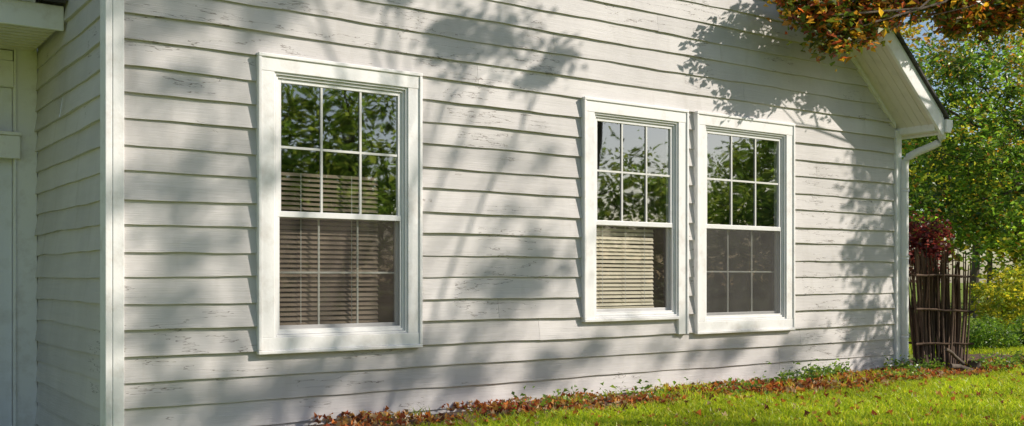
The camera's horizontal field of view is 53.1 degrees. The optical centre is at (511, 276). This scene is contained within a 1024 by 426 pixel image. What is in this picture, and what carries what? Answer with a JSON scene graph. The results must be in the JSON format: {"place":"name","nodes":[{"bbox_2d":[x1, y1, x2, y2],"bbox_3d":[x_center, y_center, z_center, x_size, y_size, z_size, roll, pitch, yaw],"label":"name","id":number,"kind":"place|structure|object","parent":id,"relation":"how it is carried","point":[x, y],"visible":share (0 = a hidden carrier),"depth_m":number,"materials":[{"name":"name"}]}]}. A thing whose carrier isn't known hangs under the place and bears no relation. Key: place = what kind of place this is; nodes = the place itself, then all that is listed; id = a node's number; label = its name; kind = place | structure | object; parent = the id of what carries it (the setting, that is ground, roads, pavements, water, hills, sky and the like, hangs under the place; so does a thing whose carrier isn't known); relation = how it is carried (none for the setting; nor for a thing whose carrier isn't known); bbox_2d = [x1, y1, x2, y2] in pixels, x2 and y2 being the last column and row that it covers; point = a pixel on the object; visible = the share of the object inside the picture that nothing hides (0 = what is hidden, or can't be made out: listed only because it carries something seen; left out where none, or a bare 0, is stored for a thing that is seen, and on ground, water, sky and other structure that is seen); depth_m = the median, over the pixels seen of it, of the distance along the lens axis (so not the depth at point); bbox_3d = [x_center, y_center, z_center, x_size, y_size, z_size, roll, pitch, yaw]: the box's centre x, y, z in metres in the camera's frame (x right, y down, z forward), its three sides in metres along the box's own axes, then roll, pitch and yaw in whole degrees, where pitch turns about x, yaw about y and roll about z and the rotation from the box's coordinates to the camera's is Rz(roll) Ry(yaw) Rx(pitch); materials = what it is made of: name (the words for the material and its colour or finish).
{"place":"outdoors","nodes":[
{"label":"outdoors","id":0,"kind":"place"},
{"bbox_2d":[0,87,11,425],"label":"door slab","id":1,"kind":"structure","parent":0,"point":[5,271],"depth_m":7.23,"materials":[{"name":"white wood"}]},
{"bbox_2d":[0,49,12,60],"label":"entry frieze","id":2,"kind":"object","parent":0,"point":[6,55],"visible":0.8,"depth_m":7.19,"materials":[{"name":"white wood"}]},
{"bbox_2d":[0,60,13,87],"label":"door head","id":3,"kind":"object","parent":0,"point":[6,73],"depth_m":7.19},
{"bbox_2d":[16,48,36,425],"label":"door casing","id":4,"kind":"object","parent":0,"point":[26,249],"depth_m":7.25,"materials":[{"name":"white wood"}]},
{"bbox_2d":[12,49,15,425],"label":"door casing backband","id":5,"kind":"object","parent":4,"relation":"attached to","point":[14,262],"depth_m":7.20,"materials":[{"name":"white wood"}]},
{"bbox_2d":[0,23,54,51],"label":"entry soffit","id":6,"kind":"structure","parent":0,"point":[12,48],"depth_m":6.84,"materials":[{"name":"white wood"}]},
{"bbox_2d":[0,24,54,49],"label":"entry soffit bead","id":7,"kind":"object","parent":6,"relation":"attached to","point":[22,36],"visible":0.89,"depth_m":6.79,"materials":[{"name":"white wood"}]},
{"bbox_2d":[0,0,63,30],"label":"entry fascia","id":8,"kind":"structure","parent":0,"point":[32,14],"depth_m":6.42,"materials":[{"name":"white wood"}]},
{"bbox_2d":[34,0,99,425],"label":"siding return","id":9,"kind":"object","parent":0,"point":[67,229],"visible":0.95,"depth_m":6.44,"materials":[{"name":"white wood"}]},
{"bbox_2d":[262,70,274,337],"bbox_3d":[-1.478,-0.438,6.175,0.082,1.606,0.043,0,0,-35],"label":"window casing","id":10,"kind":"object","parent":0,"point":[268,204],"depth_m":6.16,"materials":[{"name":"white wood"}]},
{"bbox_2d":[278,78,400,220],"bbox_3d":[-1.083,-0.788,6.485,0.857,0.842,0.030,0,0,-35],"label":"window sash","id":11,"kind":"object","parent":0,"point":[397,216],"depth_m":6.50,"materials":[{"name":"white wood"}]},
{"bbox_2d":[281,87,397,213],"bbox_3d":[-1.082,-0.794,6.483,0.808,0.782,0.008,0,0,-35],"label":"window grille","id":12,"kind":"object","parent":11,"relation":"attached to","point":[321,150],"depth_m":6.46,"materials":[{"name":"white wood"}]},
{"bbox_2d":[276,75,403,334],"bbox_3d":[-1.096,-0.438,6.503,0.890,1.576,0.090,0,0,-35],"label":"window jamb","id":13,"kind":"object","parent":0,"point":[402,194],"depth_m":6.53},
{"bbox_2d":[279,217,398,328],"bbox_3d":[-1.102,-0.033,6.511,0.857,0.734,0.026,0,0,-35],"label":"window sash","id":14,"kind":"object","parent":13,"relation":"in","point":[396,274],"depth_m":6.73,"materials":[{"name":"white plastic"}]},
{"bbox_2d":[279,219,394,323],"bbox_3d":[-1.106,-0.028,6.517,0.808,0.674,0.008,0,0,-35],"label":"window grille","id":15,"kind":"object","parent":14,"relation":"attached to","point":[319,272],"depth_m":6.52,"materials":[{"name":"white plastic"}]},
{"bbox_2d":[278,217,400,331],"bbox_3d":[-1.077,-0.016,6.477,0.856,0.700,0.010,0,0,-35],"label":"window screen frame","id":16,"kind":"object","parent":13,"relation":"in","point":[318,329],"visible":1,"depth_m":6.54,"materials":[{"name":"white metal"}]},
{"bbox_2d":[262,56,418,88],"bbox_3d":[-1.068,-1.282,6.464,1.085,0.082,0.045,0,0,-35],"label":"window casing top","id":17,"kind":"object","parent":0,"point":[287,66],"depth_m":6.42,"materials":[{"name":"white wood"}]},
{"bbox_2d":[275,72,406,336],"bbox_3d":[-1.089,-0.438,6.494,0.919,1.606,0.094,0,0,-35],"label":"window bead","id":18,"kind":"object","parent":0,"point":[405,200],"depth_m":6.62,"materials":[{"name":"white wood"}]},
{"bbox_2d":[351,176,351,321],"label":"window blind cords","id":19,"kind":"object","parent":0,"point":[351,250],"depth_m":6.60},
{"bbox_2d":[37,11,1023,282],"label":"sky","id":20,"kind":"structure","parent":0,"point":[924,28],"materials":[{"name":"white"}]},
{"bbox_2d":[602,226,644,304],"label":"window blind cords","id":21,"kind":"object","parent":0,"point":[625,265],"depth_m":7.93,"materials":[{"name":"beige fabric"}]},
{"bbox_2d":[596,306,653,308],"bbox_3d":[0.846,0.236,7.931,0.670,0.017,0.024,0,0,-35],"label":"window blind bottom rail","id":22,"kind":"object","parent":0,"point":[617,307],"depth_m":7.93,"materials":[{"name":"beige plastic"}]},
{"bbox_2d":[703,283,1023,424],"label":"lawn","id":23,"kind":"structure","parent":0,"point":[961,287],"depth_m":34.63,"materials":[{"name":"green plant"}]},
{"bbox_2d":[124,0,895,425],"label":"siding gable","id":24,"kind":"structure","parent":23,"relation":"on","point":[502,184],"depth_m":7.10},
{"bbox_2d":[45,0,65,2],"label":"entry roof","id":25,"kind":"structure","parent":24,"relation":"attached to","point":[61,1],"depth_m":6.46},
{"bbox_2d":[100,0,111,425],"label":"corner board return","id":26,"kind":"object","parent":24,"relation":"attached to","point":[105,212],"visible":1,"depth_m":5.64,"materials":[{"name":"white paint"}]},
{"bbox_2d":[112,0,123,425],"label":"corner board","id":27,"kind":"object","parent":24,"relation":"attached to","point":[117,212],"visible":1,"depth_m":5.66,"materials":[{"name":"white paint"}]},
{"bbox_2d":[279,83,395,323],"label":"window glass","id":28,"kind":"object","parent":24,"relation":"attached to","point":[300,116],"depth_m":7.71,"materials":[{"name":"clear glass"}]},
{"bbox_2d":[256,56,261,350],"bbox_3d":[-1.518,-0.441,6.141,0.022,1.766,0.053,0,0,-35],"label":"window band","id":29,"kind":"object","parent":28,"relation":"attached to","point":[259,200],"depth_m":6.12,"materials":[{"name":"white paint"}]},
{"bbox_2d":[279,172,378,324],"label":"window blind slats","id":30,"kind":"object","parent":28,"relation":"attached to","point":[368,318],"depth_m":6.52,"materials":[{"name":"beige plastic"}]},
{"bbox_2d":[256,52,422,76],"bbox_3d":[-1.065,-1.335,6.460,1.130,0.022,0.055,0,0,-35],"label":"window band top","id":31,"kind":"object","parent":28,"relation":"attached to","point":[265,54],"depth_m":6.41,"materials":[{"name":"white paint"}]},
{"bbox_2d":[419,76,422,343],"bbox_3d":[-0.613,-0.441,6.780,0.022,1.766,0.053,0,0,-35],"label":"window band","id":32,"kind":"object","parent":28,"relation":"attached to","point":[420,210],"depth_m":6.76,"materials":[{"name":"white paint"}]},
{"bbox_2d":[256,344,422,354],"bbox_3d":[-1.065,0.454,6.460,1.130,0.022,0.055,0,0,-35],"label":"window sill","id":33,"kind":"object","parent":24,"relation":"attached to","point":[336,349],"depth_m":6.41,"materials":[{"name":"white paint"}]},
{"bbox_2d":[262,332,418,350],"bbox_3d":[-1.068,0.404,6.464,1.085,0.077,0.045,0,0,-35],"label":"window casing bottom","id":34,"kind":"object","parent":24,"relation":"attached to","point":[315,342],"depth_m":6.42,"materials":[{"name":"white wood"}]},
{"bbox_2d":[407,88,418,332],"bbox_3d":[-0.659,-0.438,6.754,0.082,1.606,0.043,0,0,-35],"label":"window casing","id":35,"kind":"object","parent":24,"relation":"attached to","point":[412,210],"depth_m":6.73,"materials":[{"name":"white wood"}]},
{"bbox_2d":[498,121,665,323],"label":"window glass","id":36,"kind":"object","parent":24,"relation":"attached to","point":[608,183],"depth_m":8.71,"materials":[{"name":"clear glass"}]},
{"bbox_2d":[581,100,586,318],"bbox_3d":[0.530,-0.501,7.587,0.022,1.622,0.053,0,0,-35],"label":"window band","id":37,"kind":"object","parent":36,"relation":"attached to","point":[584,206],"depth_m":7.57,"materials":[{"name":"white paint"}]},
{"bbox_2d":[596,228,653,305],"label":"window blind slats","id":38,"kind":"object","parent":36,"relation":"attached to","point":[619,302],"depth_m":7.95,"materials":[{"name":"beige plastic"}]},
{"bbox_2d":[581,96,688,112],"bbox_3d":[0.961,-1.323,7.890,1.076,0.022,0.055,0,0,-35],"label":"window band top","id":39,"kind":"object","parent":36,"relation":"attached to","point":[633,104],"depth_m":7.84,"materials":[{"name":"white paint"}]},
{"bbox_2d":[686,113,688,333],"bbox_3d":[1.391,-0.428,8.194,0.022,1.766,0.053,0,0,-35],"label":"window band","id":40,"kind":"object","parent":36,"relation":"attached to","point":[687,223],"depth_m":8.17,"materials":[{"name":"white paint"}]},
{"bbox_2d":[587,111,594,318],"bbox_3d":[0.570,-0.459,7.621,0.082,1.538,0.043,0,0,-35],"label":"window casing","id":41,"kind":"object","parent":24,"relation":"attached to","point":[590,215],"depth_m":7.60,"materials":[{"name":"white wood"}]},
{"bbox_2d":[581,316,679,321],"bbox_3d":[0.919,0.323,7.861,0.966,0.024,0.054,0,0,-35],"label":"window sill","id":42,"kind":"structure","parent":24,"relation":"attached to","point":[630,319],"depth_m":7.83,"materials":[{"name":"white wood"}]},
{"bbox_2d":[595,115,674,315],"bbox_3d":[0.930,-0.460,7.934,0.836,1.509,0.090,0,0,-35],"label":"window jamb","id":43,"kind":"object","parent":24,"relation":"in","point":[639,121],"depth_m":8.13,"materials":[{"name":"white wood"}]},
{"bbox_2d":[596,225,669,311],"bbox_3d":[0.924,-0.073,7.942,0.803,0.704,0.026,0,0,-35],"label":"window sash","id":44,"kind":"object","parent":43,"relation":"in","point":[667,307],"depth_m":8.15,"materials":[{"name":"white plastic"}]},
{"bbox_2d":[596,117,672,227],"bbox_3d":[0.943,-0.795,7.915,0.803,0.806,0.030,0,0,-35],"label":"window sash","id":45,"kind":"object","parent":43,"relation":"in","point":[669,224],"depth_m":8.03,"materials":[{"name":"white wood"}]},
{"bbox_2d":[597,124,669,221],"bbox_3d":[0.944,-0.801,7.913,0.754,0.746,0.008,0,0,-35],"label":"window grille","id":46,"kind":"object","parent":45,"relation":"attached to","point":[645,173],"depth_m":7.90,"materials":[{"name":"white plastic"}]},
{"bbox_2d":[596,228,672,313],"bbox_3d":[0.949,-0.056,7.907,0.802,0.670,0.010,0,0,-35],"label":"window screen frame","id":47,"kind":"object","parent":43,"relation":"in","point":[671,310],"visible":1,"depth_m":8.13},
{"bbox_2d":[594,113,677,318],"bbox_3d":[0.937,-0.459,7.924,0.865,1.538,0.094,0,0,-35],"label":"window bead","id":48,"kind":"object","parent":43,"relation":"attached to","point":[676,210],"depth_m":8.13,"materials":[{"name":"white plastic"}]},
{"bbox_2d":[587,100,685,122],"bbox_3d":[0.958,-1.270,7.894,1.031,0.082,0.045,0,0,-35],"label":"window casing top","id":49,"kind":"object","parent":24,"relation":"attached to","point":[630,111],"depth_m":7.86,"materials":[{"name":"white wood"}]},
{"bbox_2d":[675,122,685,333],"bbox_3d":[1.345,-0.387,8.168,0.082,1.684,0.043,0,0,-35],"label":"window casing","id":50,"kind":"object","parent":24,"relation":"attached to","point":[681,324],"depth_m":8.14,"materials":[{"name":"white wood"}]},
{"bbox_2d":[699,125,705,321],"bbox_3d":[1.524,-0.434,8.295,0.082,1.592,0.043,0,0,-35],"label":"window casing","id":51,"kind":"object","parent":24,"relation":"attached to","point":[702,223],"depth_m":8.28,"materials":[{"name":"white wood"}]},
{"bbox_2d":[707,134,773,312],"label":"window glass","id":52,"kind":"object","parent":24,"relation":"attached to","point":[718,212],"depth_m":9.45,"materials":[{"name":"clear glass"}]},
{"bbox_2d":[693,114,698,331],"bbox_3d":[1.484,-0.437,8.260,0.022,1.753,0.053,0,0,-35],"label":"window band","id":53,"kind":"object","parent":52,"relation":"attached to","point":[696,216],"depth_m":8.24,"materials":[{"name":"white paint"}]},
{"bbox_2d":[693,111,794,125],"bbox_3d":[1.966,-1.325,8.599,1.200,0.022,0.055,0,0,-35],"label":"window band top","id":54,"kind":"object","parent":52,"relation":"attached to","point":[743,118],"depth_m":8.54,"materials":[{"name":"white paint"}]},
{"bbox_2d":[793,126,794,326],"bbox_3d":[2.446,-0.437,8.939,0.022,1.753,0.053,0,0,-35],"label":"window band","id":55,"kind":"object","parent":52,"relation":"attached to","point":[793,226],"depth_m":8.92,"materials":[{"name":"white paint"}]},
{"bbox_2d":[693,327,794,333],"bbox_3d":[1.966,0.451,8.599,1.200,0.022,0.055,0,0,-35],"label":"window sill","id":56,"kind":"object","parent":24,"relation":"attached to","point":[739,331],"depth_m":8.54,"materials":[{"name":"white paint"}]},
{"bbox_2d":[706,128,782,319],"bbox_3d":[1.935,-0.434,8.643,0.960,1.563,0.090,0,0,-35],"label":"window jamb","id":57,"kind":"object","parent":24,"relation":"in","point":[775,175],"depth_m":8.88,"materials":[{"name":"white wood"}]},
{"bbox_2d":[707,229,777,315],"bbox_3d":[1.929,-0.050,8.651,0.927,0.760,0.026,0,0,-35],"label":"window sash","id":58,"kind":"object","parent":57,"relation":"in","point":[775,311],"depth_m":8.89,"materials":[{"name":"white plastic"}]},
{"bbox_2d":[707,230,774,311],"bbox_3d":[1.925,-0.044,8.657,0.878,0.702,0.008,0,0,-35],"label":"window grille","id":59,"kind":"object","parent":58,"relation":"attached to","point":[751,271],"depth_m":8.73,"materials":[{"name":"white plastic"}]},
{"bbox_2d":[706,130,780,230],"bbox_3d":[1.948,-0.798,8.625,0.927,0.802,0.030,0,0,-35],"label":"window sash","id":60,"kind":"object","parent":57,"relation":"in","point":[741,227],"depth_m":8.72,"materials":[{"name":"white plastic"}]},
{"bbox_2d":[707,136,778,225],"bbox_3d":[1.949,-0.804,8.623,0.878,0.742,0.008,0,0,-35],"label":"window grille","id":61,"kind":"object","parent":60,"relation":"attached to","point":[731,181],"depth_m":8.60,"materials":[{"name":"white plastic"}]},
{"bbox_2d":[706,228,780,317],"bbox_3d":[1.954,-0.033,8.617,0.926,0.726,0.010,0,0,-35],"label":"window screen frame","id":62,"kind":"object","parent":57,"relation":"in","point":[750,314],"visible":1,"depth_m":8.76,"materials":[{"name":"white metal"}]},
{"bbox_2d":[706,126,785,320],"bbox_3d":[1.942,-0.434,8.633,0.989,1.592,0.094,0,0,-35],"label":"window bead","id":63,"kind":"object","parent":57,"relation":"attached to","point":[784,224],"depth_m":8.87,"materials":[{"name":"white wood"}]},
{"bbox_2d":[699,114,792,135],"bbox_3d":[1.963,-1.272,8.603,1.155,0.082,0.045,0,0,-35],"label":"window casing top","id":64,"kind":"object","parent":24,"relation":"attached to","point":[730,123],"depth_m":8.57,"materials":[{"name":"white wood"}]},
{"bbox_2d":[699,319,792,330],"bbox_3d":[1.963,0.401,8.603,1.155,0.077,0.045,0,0,-35],"label":"window casing bottom","id":65,"kind":"object","parent":24,"relation":"attached to","point":[742,324],"depth_m":8.56,"materials":[{"name":"white wood"}]},
{"bbox_2d":[786,135,792,318],"bbox_3d":[2.401,-0.434,8.913,0.082,1.592,0.043,0,0,-35],"label":"window casing","id":66,"kind":"object","parent":24,"relation":"attached to","point":[789,226],"depth_m":8.89,"materials":[{"name":"white wood"}]},
{"bbox_2d":[835,29,895,127],"bbox_3d":[2.011,-3.215,8.642,4.053,3.582,0.032,0,0,-35],"label":"frieze board","id":67,"kind":"object","parent":24,"relation":"attached to","point":[872,90],"visible":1,"depth_m":9.59,"materials":[{"name":"white paint"}]},
{"bbox_2d":[893,130,899,365],"bbox_3d":[3.688,-0.087,9.824,0.050,2.635,0.039,0,0,-35],"label":"corner board","id":68,"kind":"object","parent":24,"relation":"attached to","point":[897,246],"visible":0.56,"depth_m":9.80,"materials":[{"name":"white paint"}]},
{"bbox_2d":[892,29,948,118],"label":"roof shingles","id":69,"kind":"object","parent":24,"relation":"attached to","point":[921,74],"visible":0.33,"depth_m":9.34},
{"bbox_2d":[852,52,904,136],"bbox_3d":[2.080,-3.174,8.664,4.191,3.653,0.007,0,0,-35],"label":"soffit bead","id":70,"kind":"object","parent":69,"relation":"attached to","point":[877,92],"visible":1,"depth_m":9.61,"materials":[{"name":"paint"}]},
{"bbox_2d":[860,52,911,135],"bbox_3d":[2.123,-3.174,8.602,4.191,3.653,0.007,0,0,-35],"label":"soffit bead","id":71,"kind":"object","parent":69,"relation":"attached to","point":[883,90],"visible":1,"depth_m":9.55,"materials":[{"name":"paint"}]},
{"bbox_2d":[842,0,937,136],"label":"soffit rake","id":72,"kind":"object","parent":69,"relation":"attached to","point":[891,84],"visible":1,"depth_m":9.46,"materials":[{"name":"paint"}]},
{"bbox_2d":[865,47,919,135],"bbox_3d":[2.167,-3.174,8.541,4.191,3.653,0.007,0,0,-35],"label":"soffit bead","id":73,"kind":"object","parent":69,"relation":"attached to","point":[890,88],"visible":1,"depth_m":9.48,"materials":[{"name":"paint"}]},
{"bbox_2d":[871,45,926,134],"bbox_3d":[2.210,-3.174,8.480,4.191,3.653,0.007,0,0,-35],"label":"soffit bead","id":74,"kind":"object","parent":69,"relation":"attached to","point":[898,89],"visible":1,"depth_m":9.43,"materials":[{"name":"paint"}]},
{"bbox_2d":[863,4,942,135],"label":"rake fascia","id":75,"kind":"structure","parent":69,"relation":"attached to","point":[914,79],"depth_m":9.31,"materials":[{"name":"white paint"}]},
{"bbox_2d":[879,44,933,133],"bbox_3d":[2.253,-3.174,8.419,4.191,3.653,0.007,0,0,-35],"label":"soffit bead","id":76,"kind":"object","parent":69,"relation":"attached to","point":[904,85],"visible":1,"depth_m":9.36,"materials":[{"name":"paint"}]},
{"bbox_2d":[902,117,943,139],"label":"eave fascia","id":77,"kind":"structure","parent":69,"relation":"attached to","point":[918,136],"depth_m":9.72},
{"bbox_2d":[944,119,952,132],"bbox_3d":[1.806,-1.413,12.836,0.105,0.120,7.950,0,0,-35],"label":"gutter","id":78,"kind":"object","parent":77,"relation":"attached to","point":[948,125],"visible":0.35,"depth_m":9.58,"materials":[{"name":"white plastic"}]},
{"bbox_2d":[901,133,945,368],"bbox_3d":[3.910,-0.220,9.748,0.409,2.287,0.088,0,0,34],"label":"downspout","id":79,"kind":"object","parent":24,"relation":"attached to","point":[921,150],"visible":0.87,"depth_m":9.81,"materials":[{"name":"white plastic"}]},
{"bbox_3d":[-5.369,-0.520,6.143,4.312,3.700,0.150,0,0,-35],"label":"door","id":80,"kind":"object","parent":24,"relation":"attached to","visible":0},
{"bbox_2d":[0,135,19,158],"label":"door ledge","id":81,"kind":"object","parent":80,"relation":"attached to","point":[10,146],"depth_m":7.15,"materials":[{"name":"white paint"}]},
{"bbox_2d":[0,131,21,135],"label":"door ledge cap","id":82,"kind":"object","parent":81,"relation":"on","point":[10,133],"visible":1,"depth_m":7.14,"materials":[{"name":"white wood"}]},
{"bbox_2d":[306,352,1020,425],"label":"mulch bed","id":83,"kind":"object","parent":23,"relation":"on","point":[976,356],"visible":0.09,"depth_m":6.80,"materials":[{"name":"soil"}]},
{"bbox_2d":[311,356,1023,425],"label":"fallen leaves","id":84,"kind":"object","parent":83,"relation":"on","point":[772,385],"visible":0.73,"depth_m":7.26,"materials":[{"name":"brown plant"}]},
{"bbox_2d":[485,350,1023,415],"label":"ground ivy","id":85,"kind":"object","parent":83,"relation":"on","point":[924,364],"visible":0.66,"depth_m":8.89,"materials":[{"name":"green plant"}]},
{"bbox_2d":[909,210,956,364],"bbox_3d":[4.149,0.138,10.497,0.768,1.634,0.837,0,0,25],"label":"burgundy barberry bush","id":86,"kind":"object","parent":83,"relation":"on","point":[927,239],"visible":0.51,"depth_m":10.34,"materials":[{"name":"red plant"}]},
{"bbox_2d":[909,246,980,370],"bbox_3d":[4.182,0.338,9.864,0.611,1.286,0.667,0,0,-3],"label":"twig fence","id":87,"kind":"object","parent":83,"relation":"on","point":[936,319],"visible":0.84,"depth_m":9.94,"materials":[{"name":"brown wood"}]},
{"bbox_2d":[365,334,1023,425],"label":"grass","id":88,"kind":"structure","parent":23,"relation":"on","point":[906,409],"depth_m":6.90,"materials":[{"name":"green plant"}]},
{"bbox_2d":[763,0,1023,70],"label":"autumn crabapple tree","id":89,"kind":"object","parent":23,"relation":"on","point":[872,20],"visible":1,"depth_m":8.62,"materials":[{"name":"orange plant"}]},
{"bbox_2d":[900,135,901,363],"bbox_3d":[3.703,-0.086,9.880,0.038,2.633,0.108,0,0,-35],"label":"corner trim","id":90,"kind":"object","parent":23,"relation":"on","point":[900,238],"visible":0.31,"depth_m":9.83,"materials":[{"name":"white paint"}]},
{"bbox_2d":[898,15,1023,186],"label":"yellow autumn tree","id":91,"kind":"object","parent":23,"relation":"on","point":[915,30],"visible":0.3,"depth_m":18.12,"materials":[{"name":"green plant"}]},
{"bbox_2d":[902,30,1023,273],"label":"green shade tree","id":92,"kind":"object","parent":23,"relation":"on","point":[933,200],"visible":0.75,"depth_m":15.31,"materials":[{"name":"green plant"}]},
{"bbox_2d":[902,80,1023,317],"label":"background trees","id":93,"kind":"object","parent":23,"relation":"on","point":[976,271],"visible":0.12,"depth_m":23.78,"materials":[{"name":"green plant"}]},
{"bbox_2d":[960,315,1023,349],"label":"boxwood shrub","id":94,"kind":"object","parent":23,"relation":"on","point":[987,338],"visible":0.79,"depth_m":12.86,"materials":[{"name":"green plant"}]},
{"bbox_2d":[961,252,1023,339],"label":"forsythia shrub","id":95,"kind":"object","parent":23,"relation":"on","point":[1010,292],"visible":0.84,"depth_m":14.37,"materials":[{"name":"yellow plant"}]},
{"bbox_2d":[983,256,1023,315],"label":"forsythia shrub","id":96,"kind":"object","parent":23,"relation":"on","point":[1020,264],"visible":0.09,"depth_m":16.18,"materials":[{"name":"plant"}]},
{"bbox_2d":[1004,315,1023,345],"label":"boxwood shrub","id":97,"kind":"object","parent":23,"relation":"on","point":[1018,320],"visible":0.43,"depth_m":13.38,"materials":[{"name":"green plant"}]},
{"bbox_2d":[896,124,936,135],"bbox_3d":[3.849,-1.403,9.719,0.084,0.080,0.398,0,0,-35],"label":"eave return","id":98,"kind":"object","parent":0,"point":[927,128],"visible":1,"depth_m":9.67,"materials":[{"name":"white wood"}]}
]}

